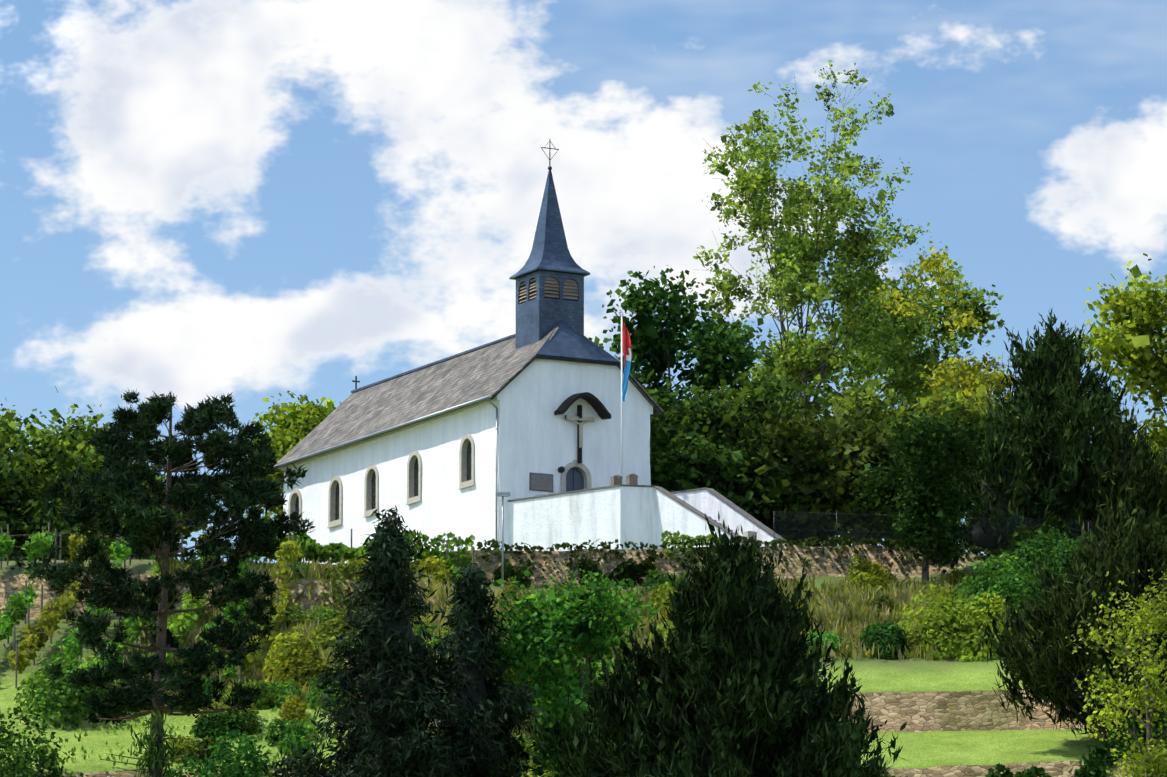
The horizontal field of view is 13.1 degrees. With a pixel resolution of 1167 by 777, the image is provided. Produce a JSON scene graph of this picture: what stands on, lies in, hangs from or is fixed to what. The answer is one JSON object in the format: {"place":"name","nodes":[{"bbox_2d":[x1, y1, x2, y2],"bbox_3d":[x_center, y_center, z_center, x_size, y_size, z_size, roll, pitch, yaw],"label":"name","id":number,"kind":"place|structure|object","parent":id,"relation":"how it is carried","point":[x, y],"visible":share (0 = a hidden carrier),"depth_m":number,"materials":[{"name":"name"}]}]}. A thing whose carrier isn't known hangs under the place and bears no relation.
{"place":"outdoors","nodes":[
{"label":"outdoors","id":0,"kind":"place"},
{"bbox_2d":[0,705,532,774],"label":"grass","id":1,"kind":"structure","parent":0,"point":[275,709],"depth_m":185.57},
{"bbox_2d":[0,545,1166,776],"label":"grassy hillside","id":2,"kind":"structure","parent":0,"point":[958,723],"depth_m":189.78,"materials":[{"name":"plant"}]},
{"bbox_2d":[0,532,14,559],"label":"vine leaves","id":3,"kind":"object","parent":2,"relation":"on","point":[6,544],"visible":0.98,"depth_m":209.43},
{"bbox_2d":[7,522,49,642],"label":"fence posts","id":4,"kind":"object","parent":2,"relation":"on","point":[26,580],"visible":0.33,"depth_m":205.49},
{"bbox_2d":[0,531,56,647],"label":"vine leaves","id":5,"kind":"object","parent":2,"relation":"on","point":[21,602],"visible":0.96,"depth_m":205.25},
{"bbox_2d":[0,707,67,776],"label":"scrub leaves","id":6,"kind":"object","parent":2,"relation":"on","point":[19,767],"visible":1,"depth_m":180.56,"materials":[{"name":"green plant"}]},
{"bbox_2d":[6,531,95,673],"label":"vine leaves","id":7,"kind":"object","parent":2,"relation":"on","point":[30,644],"visible":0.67,"depth_m":199.62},
{"bbox_2d":[15,533,89,687],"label":"fence posts","id":8,"kind":"object","parent":2,"relation":"on","point":[34,627],"visible":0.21,"depth_m":193.00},
{"bbox_2d":[0,424,104,560],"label":"broadleaf tree","id":9,"kind":"object","parent":2,"relation":"on","point":[22,507],"depth_m":234.95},
{"bbox_2d":[14,652,126,730],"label":"shrub leaves","id":10,"kind":"object","parent":2,"relation":"on","point":[72,698],"visible":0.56,"depth_m":188.69,"materials":[{"name":"green plant"}]},
{"bbox_2d":[0,387,175,560],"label":"broadleaf tree","id":11,"kind":"object","parent":2,"relation":"on","point":[70,452],"depth_m":237.65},
{"bbox_2d":[51,525,131,673],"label":"vine leaves","id":12,"kind":"object","parent":2,"relation":"on","point":[121,551],"visible":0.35,"depth_m":200.14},
{"bbox_2d":[0,528,182,662],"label":"fence","id":13,"kind":"object","parent":2,"relation":"on","point":[41,610],"visible":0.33,"depth_m":200.31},
{"bbox_2d":[98,533,179,674],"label":"vine leaves","id":14,"kind":"object","parent":2,"relation":"on","point":[135,627],"visible":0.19,"depth_m":199.22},
{"bbox_2d":[126,707,185,776],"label":"cypress column","id":15,"kind":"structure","parent":2,"relation":"on","point":[152,748],"depth_m":146.96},
{"bbox_2d":[102,460,210,559],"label":"broadleaf tree","id":16,"kind":"object","parent":2,"relation":"on","point":[186,532],"visible":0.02,"depth_m":254.92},
{"bbox_2d":[11,389,314,776],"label":"black pine","id":17,"kind":"object","parent":2,"relation":"on","point":[189,487],"depth_m":174.36,"materials":[{"name":"plant"}]},
{"bbox_2d":[144,533,211,676],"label":"vine leaves","id":18,"kind":"object","parent":2,"relation":"on","point":[179,628],"visible":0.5,"depth_m":202.19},
{"bbox_2d":[163,732,200,763],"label":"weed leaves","id":19,"kind":"object","parent":2,"relation":"on","point":[184,746],"visible":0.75,"depth_m":182.87,"materials":[{"name":"green plant"}]},
{"bbox_2d":[187,735,228,761],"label":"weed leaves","id":20,"kind":"object","parent":2,"relation":"on","point":[204,743],"visible":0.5,"depth_m":183.04,"materials":[{"name":"green plant"}]},
{"bbox_2d":[201,675,225,698],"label":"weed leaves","id":21,"kind":"object","parent":2,"relation":"on","point":[208,688],"visible":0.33,"depth_m":190.60,"materials":[{"name":"green plant"}]},
{"bbox_2d":[167,729,269,776],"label":"shrub leaves","id":22,"kind":"object","parent":2,"relation":"on","point":[228,768],"visible":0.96,"depth_m":179.62,"materials":[{"name":"green plant"}]},
{"bbox_2d":[182,552,260,675],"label":"vine leaves","id":23,"kind":"object","parent":2,"relation":"on","point":[227,608],"visible":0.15,"depth_m":203.82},
{"bbox_2d":[210,717,232,737],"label":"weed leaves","id":24,"kind":"object","parent":2,"relation":"on","point":[222,732],"visible":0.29,"depth_m":186.30,"materials":[{"name":"green plant"}]},
{"bbox_2d":[191,706,261,739],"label":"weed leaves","id":25,"kind":"object","parent":2,"relation":"on","point":[216,717],"visible":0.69,"depth_m":186.54,"materials":[{"name":"green plant"}]},
{"bbox_2d":[194,694,259,732],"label":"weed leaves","id":26,"kind":"object","parent":2,"relation":"on","point":[225,706],"visible":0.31,"depth_m":187.77,"materials":[{"name":"green plant"}]},
{"bbox_2d":[221,665,242,686],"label":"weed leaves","id":27,"kind":"object","parent":2,"relation":"on","point":[227,672],"visible":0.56,"depth_m":193.50,"materials":[{"name":"green plant"}]},
{"bbox_2d":[222,679,273,709],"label":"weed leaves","id":28,"kind":"object","parent":2,"relation":"on","point":[260,683],"visible":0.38,"depth_m":189.80,"materials":[{"name":"green plant"}]},
{"bbox_2d":[227,539,303,677],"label":"vine leaves","id":29,"kind":"object","parent":2,"relation":"on","point":[289,552],"visible":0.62,"depth_m":206.46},
{"bbox_2d":[212,390,340,559],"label":"broadleaf tree","id":30,"kind":"object","parent":2,"relation":"on","point":[293,428],"depth_m":263.49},
{"bbox_2d":[263,680,303,707],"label":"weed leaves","id":31,"kind":"object","parent":2,"relation":"on","point":[287,685],"visible":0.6,"depth_m":190.26,"materials":[{"name":"green plant"}]},
{"bbox_2d":[265,717,306,746],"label":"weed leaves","id":32,"kind":"object","parent":2,"relation":"on","point":[292,727],"visible":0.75,"depth_m":185.08,"materials":[{"name":"green plant"}]},
{"bbox_2d":[278,695,307,724],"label":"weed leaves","id":33,"kind":"object","parent":2,"relation":"on","point":[295,705],"visible":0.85,"depth_m":188.33,"materials":[{"name":"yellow plant"}]},
{"bbox_2d":[279,602,309,629],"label":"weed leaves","id":34,"kind":"object","parent":2,"relation":"on","point":[293,612],"visible":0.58,"depth_m":205.46,"materials":[{"name":"green plant"}]},
{"bbox_2d":[277,730,312,755],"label":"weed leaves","id":35,"kind":"object","parent":2,"relation":"on","point":[287,742],"visible":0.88,"depth_m":183.75,"materials":[{"name":"green plant"}]},
{"bbox_2d":[261,626,331,689],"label":"shrub leaves","id":36,"kind":"object","parent":2,"relation":"on","point":[300,662],"visible":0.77,"depth_m":193.67,"materials":[{"name":"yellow plant"}]},
{"bbox_2d":[258,758,334,776],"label":"scrub leaves","id":37,"kind":"object","parent":2,"relation":"on","point":[260,772],"visible":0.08,"depth_m":175.58,"materials":[{"name":"green plant"}]},
{"bbox_2d":[286,716,323,742],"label":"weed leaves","id":38,"kind":"object","parent":2,"relation":"on","point":[308,727],"visible":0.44,"depth_m":186.25,"materials":[{"name":"green plant"}]},
{"bbox_2d":[305,604,341,625],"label":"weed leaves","id":39,"kind":"object","parent":2,"relation":"on","point":[334,613],"visible":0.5,"depth_m":204.71,"materials":[{"name":"green plant"}]},
{"bbox_2d":[303,680,353,709],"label":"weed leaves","id":40,"kind":"object","parent":2,"relation":"on","point":[312,693],"visible":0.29,"depth_m":189.59,"materials":[{"name":"green plant"}]},
{"bbox_2d":[304,609,361,657],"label":"shrub leaves","id":41,"kind":"object","parent":2,"relation":"on","point":[323,636],"visible":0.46,"depth_m":199.51,"materials":[{"name":"green plant"}]},
{"bbox_2d":[320,557,365,614],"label":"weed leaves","id":42,"kind":"object","parent":2,"relation":"on","point":[341,567],"visible":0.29,"depth_m":207.59,"materials":[{"name":"green plant"}]},
{"bbox_2d":[255,529,473,568],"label":"fence posts","id":43,"kind":"object","parent":2,"relation":"on","point":[446,550],"visible":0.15,"depth_m":212.57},
{"bbox_2d":[260,529,475,578],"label":"vine hedge leaves","id":44,"kind":"object","parent":2,"relation":"on","point":[337,552],"visible":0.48,"depth_m":212.51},
{"bbox_2d":[259,505,479,776],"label":"tall thuja","id":45,"kind":"object","parent":2,"relation":"on","point":[397,764],"depth_m":168.46,"materials":[{"name":"plant"}]},
{"bbox_2d":[413,621,437,638],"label":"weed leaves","id":46,"kind":"object","parent":2,"relation":"on","point":[420,625],"visible":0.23,"depth_m":201.21,"materials":[{"name":"green plant"}]},
{"bbox_2d":[418,556,452,585],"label":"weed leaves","id":47,"kind":"object","parent":2,"relation":"on","point":[433,566],"visible":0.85,"depth_m":211.41,"materials":[{"name":"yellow plant"}]},
{"bbox_2d":[283,358,650,564],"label":"church","id":48,"kind":"structure","parent":2,"relation":"on","point":[536,434],"depth_m":224.21,"materials":[{"name":"paint"}]},
{"bbox_2d":[288,434,474,533],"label":"window frames","id":49,"kind":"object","parent":48,"relation":"in","point":[414,479],"depth_m":231.72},
{"bbox_2d":[274,395,497,540],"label":"rain gutter","id":50,"kind":"object","parent":48,"relation":"attached to","point":[395,427],"visible":0.79,"depth_m":225.78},
{"bbox_2d":[351,334,515,392],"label":"roof ridge","id":51,"kind":"structure","parent":48,"relation":"on","point":[436,362],"depth_m":235.86,"materials":[{"name":"stone"}]},
{"bbox_2d":[274,320,663,468],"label":"roof","id":52,"kind":"structure","parent":48,"relation":"on","point":[493,370],"depth_m":230.53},
{"bbox_2d":[281,356,663,469],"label":"roof trim","id":53,"kind":"structure","parent":48,"relation":"attached to","point":[496,397],"depth_m":226.38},
{"bbox_2d":[529,466,564,491],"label":"wall plaque","id":54,"kind":"object","parent":48,"relation":"attached to","point":[541,482],"visible":0.96,"depth_m":221.94,"materials":[{"name":"stone"}]},
{"bbox_2d":[516,270,583,348],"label":"bell turret","id":55,"kind":"object","parent":48,"relation":"on","point":[539,317],"visible":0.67,"depth_m":225.51,"materials":[{"name":"stone"}]},
{"bbox_2d":[519,277,578,302],"bbox_3d":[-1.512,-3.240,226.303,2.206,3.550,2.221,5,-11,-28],"label":"louvered windows","id":56,"kind":"structure","parent":55,"relation":"attached to","point":[552,290],"depth_m":225.70,"materials":[{"name":"beige"}]},
{"bbox_2d":[509,170,589,279],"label":"spire","id":57,"kind":"structure","parent":55,"relation":"on","point":[550,251],"depth_m":226.45,"materials":[{"name":"stone"}]},
{"bbox_2d":[560,460,590,492],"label":"door frame","id":58,"kind":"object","parent":48,"relation":"in","point":[575,478],"depth_m":223.03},
{"bbox_2d":[554,392,610,462],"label":"crucifix","id":59,"kind":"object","parent":48,"relation":"attached to","point":[598,406],"depth_m":223.03,"materials":[{"name":"brown wood"}]},
{"bbox_2d":[428,558,546,776],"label":"thuja","id":60,"kind":"object","parent":2,"relation":"on","point":[513,713],"depth_m":171.71,"materials":[{"name":"plant"}]},
{"bbox_2d":[496,492,509,590],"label":"street lamp","id":61,"kind":"object","parent":2,"relation":"on","point":[502,494],"visible":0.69,"depth_m":211.87,"materials":[{"name":"silver metal"}]},
{"bbox_2d":[493,559,532,587],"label":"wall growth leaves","id":62,"kind":"object","parent":2,"relation":"on","point":[514,571],"visible":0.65,"depth_m":212.06,"materials":[{"name":"green plant"}]},
{"bbox_2d":[488,665,571,740],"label":"shrub leaves","id":63,"kind":"object","parent":2,"relation":"on","point":[531,700],"visible":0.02,"depth_m":190.47,"materials":[{"name":"green plant"}]},
{"bbox_2d":[512,742,548,768],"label":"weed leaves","id":64,"kind":"object","parent":2,"relation":"on","point":[531,751],"visible":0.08,"depth_m":185.21,"materials":[{"name":"green plant"}]},
{"bbox_2d":[512,756,556,776],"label":"shrub leaves","id":65,"kind":"object","parent":2,"relation":"on","point":[531,764],"visible":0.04,"depth_m":177.18,"materials":[{"name":"green plant"}]},
{"bbox_2d":[479,563,662,776],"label":"tree","id":66,"kind":"object","parent":2,"relation":"on","point":[552,626],"depth_m":172.78,"materials":[{"name":"plant"}]},
{"bbox_2d":[99,556,1042,741],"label":"slope grass","id":67,"kind":"structure","parent":2,"relation":"on","point":[789,586],"depth_m":204.53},
{"bbox_2d":[576,549,656,587],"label":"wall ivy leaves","id":68,"kind":"object","parent":2,"relation":"on","point":[625,570],"visible":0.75,"depth_m":212.06,"materials":[{"name":"green plant"}]},
{"bbox_2d":[643,582,682,616],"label":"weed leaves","id":69,"kind":"object","parent":2,"relation":"on","point":[658,598],"visible":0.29,"depth_m":206.56,"materials":[{"name":"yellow plant"}]},
{"bbox_2d":[647,619,678,647],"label":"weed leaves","id":70,"kind":"object","parent":2,"relation":"on","point":[661,629],"visible":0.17,"depth_m":200.82,"materials":[{"name":"green plant"}]},
{"bbox_2d":[641,568,685,594],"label":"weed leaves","id":71,"kind":"object","parent":2,"relation":"on","point":[655,578],"visible":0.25,"depth_m":209.41,"materials":[{"name":"green plant"}]},
{"bbox_2d":[589,265,775,455],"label":"broadleaf tree","id":72,"kind":"object","parent":2,"relation":"on","point":[647,342],"depth_m":239.04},
{"bbox_2d":[661,531,720,574],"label":"wall vine leaves","id":73,"kind":"object","parent":2,"relation":"on","point":[676,538],"visible":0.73,"depth_m":212.97,"materials":[{"name":"green plant"}]},
{"bbox_2d":[645,388,773,525],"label":"broadleaf tree","id":74,"kind":"object","parent":2,"relation":"on","point":[710,464],"depth_m":227.01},
{"bbox_2d":[672,303,754,408],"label":"broadleaf tree","id":75,"kind":"object","parent":2,"relation":"on","point":[695,333],"depth_m":260.60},
{"bbox_2d":[528,511,907,776],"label":"yew","id":76,"kind":"object","parent":2,"relation":"on","point":[752,691],"depth_m":156.93,"materials":[{"name":"plant"}]},
{"bbox_2d":[666,360,871,546],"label":"broadleaf tree","id":77,"kind":"object","parent":2,"relation":"on","point":[774,492],"depth_m":229.43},
{"bbox_2d":[476,534,1156,580],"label":"wall greenery leaves","id":78,"kind":"object","parent":2,"relation":"on","point":[495,545],"visible":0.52,"depth_m":212.84,"materials":[{"name":"plant"}]},
{"bbox_2d":[805,630,849,655],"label":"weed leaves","id":79,"kind":"object","parent":2,"relation":"on","point":[831,637],"visible":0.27,"depth_m":196.91,"materials":[{"name":"green plant"}]},
{"bbox_2d":[693,60,992,546],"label":"tall ash tree","id":80,"kind":"object","parent":2,"relation":"on","point":[842,251],"depth_m":251.64,"materials":[{"name":"plant"}]},
{"bbox_2d":[734,396,953,546],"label":"broadleaf tree","id":81,"kind":"object","parent":2,"relation":"on","point":[852,443],"depth_m":227.89,"materials":[{"name":"plant"}]},
{"bbox_2d":[845,553,887,582],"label":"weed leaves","id":82,"kind":"object","parent":2,"relation":"on","point":[860,566],"visible":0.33,"depth_m":210.04,"materials":[{"name":"green plant"}]},
{"bbox_2d":[847,561,896,592],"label":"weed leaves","id":83,"kind":"object","parent":2,"relation":"on","point":[875,580],"visible":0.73,"depth_m":209.04,"materials":[{"name":"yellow plant"}]},
{"bbox_2d":[868,594,896,616],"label":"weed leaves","id":84,"kind":"object","parent":2,"relation":"on","point":[879,600],"visible":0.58,"depth_m":204.96,"materials":[{"name":"green plant"}]},
{"bbox_2d":[855,620,910,658],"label":"shrub leaves","id":85,"kind":"object","parent":2,"relation":"on","point":[880,635],"visible":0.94,"depth_m":196.58,"materials":[{"name":"green plant"}]},
{"bbox_2d":[778,269,1010,549],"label":"broadleaf tree","id":86,"kind":"object","parent":2,"relation":"on","point":[878,352],"depth_m":268.43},
{"bbox_2d":[799,373,1013,549],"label":"broadleaf tree","id":87,"kind":"object","parent":2,"relation":"on","point":[852,401],"depth_m":236.02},
{"bbox_2d":[902,632,935,657],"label":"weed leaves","id":88,"kind":"object","parent":2,"relation":"on","point":[912,641],"visible":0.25,"depth_m":196.87,"materials":[{"name":"green plant"}]},
{"bbox_2d":[848,409,996,586],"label":"slender tree","id":89,"kind":"object","parent":2,"relation":"on","point":[913,491],"depth_m":209.58,"materials":[{"name":"plant"}]},
{"bbox_2d":[873,241,1022,445],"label":"tree","id":90,"kind":"object","parent":2,"relation":"on","point":[965,382],"depth_m":240.59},
{"bbox_2d":[932,618,964,647],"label":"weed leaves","id":91,"kind":"object","parent":2,"relation":"on","point":[948,633],"visible":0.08,"depth_m":196.82,"materials":[{"name":"green plant"}]},
{"bbox_2d":[948,568,966,585],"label":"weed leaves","id":92,"kind":"object","parent":2,"relation":"on","point":[956,573],"visible":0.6,"depth_m":209.31,"materials":[{"name":"green plant"}]},
{"bbox_2d":[898,583,1023,661],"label":"shrub leaves","id":93,"kind":"object","parent":2,"relation":"on","point":[968,615],"visible":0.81,"depth_m":196.43,"materials":[{"name":"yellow plant"}]},
{"bbox_2d":[774,511,1149,547],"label":"fence","id":94,"kind":"object","parent":2,"relation":"on","point":[836,513],"visible":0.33,"depth_m":213.15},
{"bbox_2d":[944,548,1035,615],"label":"shrub leaves","id":95,"kind":"object","parent":2,"relation":"on","point":[996,579],"visible":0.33,"depth_m":201.12,"materials":[{"name":"green plant"}]},
{"bbox_2d":[948,423,1073,554],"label":"conifer","id":96,"kind":"object","parent":2,"relation":"on","point":[1021,492],"depth_m":214.64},
{"bbox_2d":[978,567,1057,632],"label":"shrub leaves","id":97,"kind":"object","parent":2,"relation":"on","point":[1029,586],"visible":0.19,"depth_m":199.27,"materials":[{"name":"green plant"}]},
{"bbox_2d":[900,712,1166,776],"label":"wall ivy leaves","id":98,"kind":"object","parent":2,"relation":"on","point":[1092,767],"visible":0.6,"depth_m":180.93,"materials":[{"name":"green plant"}]},
{"bbox_2d":[1001,525,1092,580],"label":"shrub leaves","id":99,"kind":"object","parent":2,"relation":"on","point":[1066,550],"visible":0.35,"depth_m":206.03,"materials":[{"name":"green plant"}]},
{"bbox_2d":[952,306,1162,543],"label":"conifer","id":100,"kind":"object","parent":2,"relation":"on","point":[1033,427],"depth_m":217.11,"materials":[{"name":"plant"}]},
{"bbox_2d":[970,491,1166,744],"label":"yew","id":101,"kind":"object","parent":2,"relation":"on","point":[1122,535],"depth_m":182.85,"materials":[{"name":"plant"}]},
{"bbox_2d":[1008,514,1166,559],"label":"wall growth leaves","id":102,"kind":"object","parent":2,"relation":"on","point":[1020,537],"visible":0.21,"depth_m":211.89,"materials":[{"name":"green plant"}]},
{"bbox_2d":[1060,392,1166,548],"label":"conifer","id":103,"kind":"object","parent":2,"relation":"on","point":[1131,493],"depth_m":215.43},
{"bbox_2d":[1065,568,1166,776],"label":"bush","id":104,"kind":"object","parent":2,"relation":"on","point":[1149,615],"depth_m":166.86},
{"bbox_2d":[1073,253,1166,476],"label":"broadleaf tree","id":105,"kind":"object","parent":2,"relation":"on","point":[1148,365],"depth_m":244.66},
{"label":"forecourt","id":106,"kind":"object","parent":2,"relation":"on","visible":0},
{"bbox_2d":[610,474,637,485],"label":"forecourt stelae","id":107,"kind":"object","parent":106,"relation":"on","point":[631,479],"visible":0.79,"depth_m":217.80,"materials":[{"name":"stone"}]},
{"bbox_2d":[620,313,631,483],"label":"flagpole with flag","id":108,"kind":"object","parent":106,"relation":"on","point":[625,344],"visible":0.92,"depth_m":221.36,"materials":[{"name":"white paint"}]},
{"bbox_2d":[0,0,1166,562],"label":"sky","id":109,"kind":"structure","parent":0,"point":[253,200],"materials":[{"name":"blue"}]},
{"bbox_2d":[508,484,785,550],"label":"forecourt walls","id":110,"kind":"structure","parent":0,"point":[638,514],"depth_m":217.47,"materials":[{"name":"paint"}]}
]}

